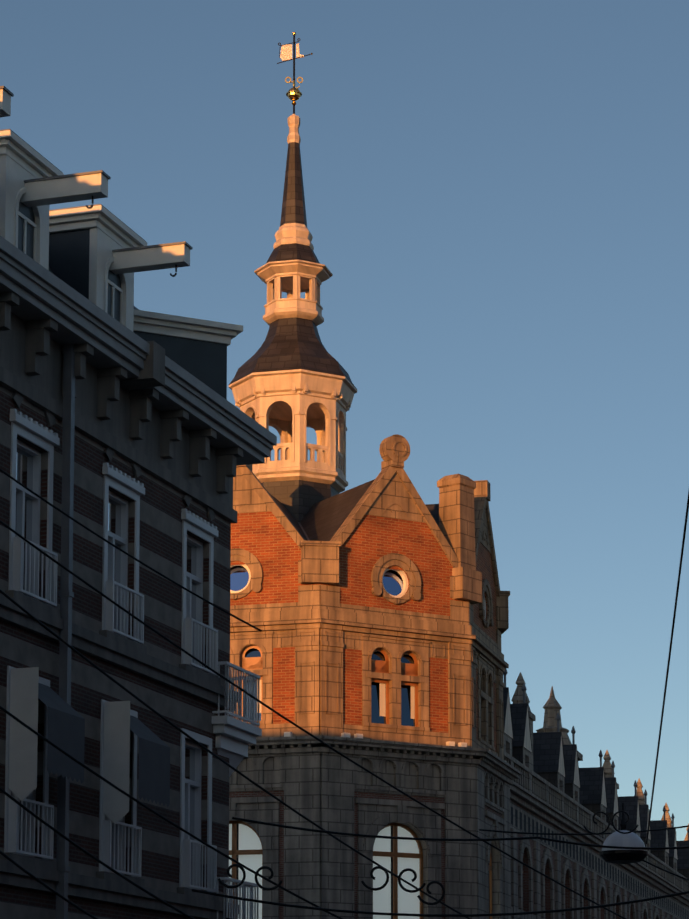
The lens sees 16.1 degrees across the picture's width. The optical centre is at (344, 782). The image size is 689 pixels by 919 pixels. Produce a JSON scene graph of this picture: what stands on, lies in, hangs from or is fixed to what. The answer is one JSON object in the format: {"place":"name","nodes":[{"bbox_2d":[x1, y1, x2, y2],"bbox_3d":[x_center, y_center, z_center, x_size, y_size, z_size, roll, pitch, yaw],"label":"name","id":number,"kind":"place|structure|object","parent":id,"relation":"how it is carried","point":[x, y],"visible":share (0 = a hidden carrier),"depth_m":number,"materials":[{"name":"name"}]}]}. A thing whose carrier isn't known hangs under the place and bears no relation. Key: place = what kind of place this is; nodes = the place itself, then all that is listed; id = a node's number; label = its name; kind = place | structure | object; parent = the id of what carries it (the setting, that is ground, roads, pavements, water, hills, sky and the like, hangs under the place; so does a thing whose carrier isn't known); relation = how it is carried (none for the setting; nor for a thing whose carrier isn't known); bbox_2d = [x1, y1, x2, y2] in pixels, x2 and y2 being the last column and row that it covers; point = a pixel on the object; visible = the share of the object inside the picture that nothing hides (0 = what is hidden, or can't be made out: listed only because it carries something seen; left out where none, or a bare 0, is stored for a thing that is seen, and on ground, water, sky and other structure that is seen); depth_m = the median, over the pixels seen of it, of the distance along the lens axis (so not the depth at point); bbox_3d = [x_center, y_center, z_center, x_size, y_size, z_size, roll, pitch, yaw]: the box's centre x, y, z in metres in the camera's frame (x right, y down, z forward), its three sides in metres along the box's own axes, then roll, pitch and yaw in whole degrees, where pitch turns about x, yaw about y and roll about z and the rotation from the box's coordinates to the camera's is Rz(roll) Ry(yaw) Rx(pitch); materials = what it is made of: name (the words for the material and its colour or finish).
{"place":"outdoors","nodes":[
{"label":"outdoors","id":0,"kind":"place"},
{"bbox_2d":[0,469,688,918],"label":"overhead cables","id":1,"kind":"object","parent":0,"point":[314,907],"visible":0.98,"depth_m":30.53,"materials":[{"name":"black metal"}]},
{"bbox_2d":[599,803,647,863],"bbox_3d":[5.114,0.931,44.670,0.880,1.120,0.880,0,-7,0],"label":"hanging street lamp","id":2,"kind":"object","parent":1,"relation":"hanging from","point":[620,856],"visible":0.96,"depth_m":44.35,"materials":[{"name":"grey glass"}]},
{"bbox_2d":[0,0,688,840],"label":"sky","id":3,"kind":"structure","parent":0,"point":[496,192],"materials":[{"name":"blue"}]},
{"bbox_2d":[229,32,688,918],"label":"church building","id":4,"kind":"structure","parent":0,"point":[375,610],"depth_m":84.45,"materials":[{"name":"orange brick"}]},
{"label":"ground","id":5,"kind":"structure","parent":0,"visible":0},
{"bbox_2d":[0,86,276,918],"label":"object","id":6,"kind":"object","parent":5,"relation":"on","point":[127,426],"visible":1,"depth_m":39.80,"materials":[{"name":"brick"}]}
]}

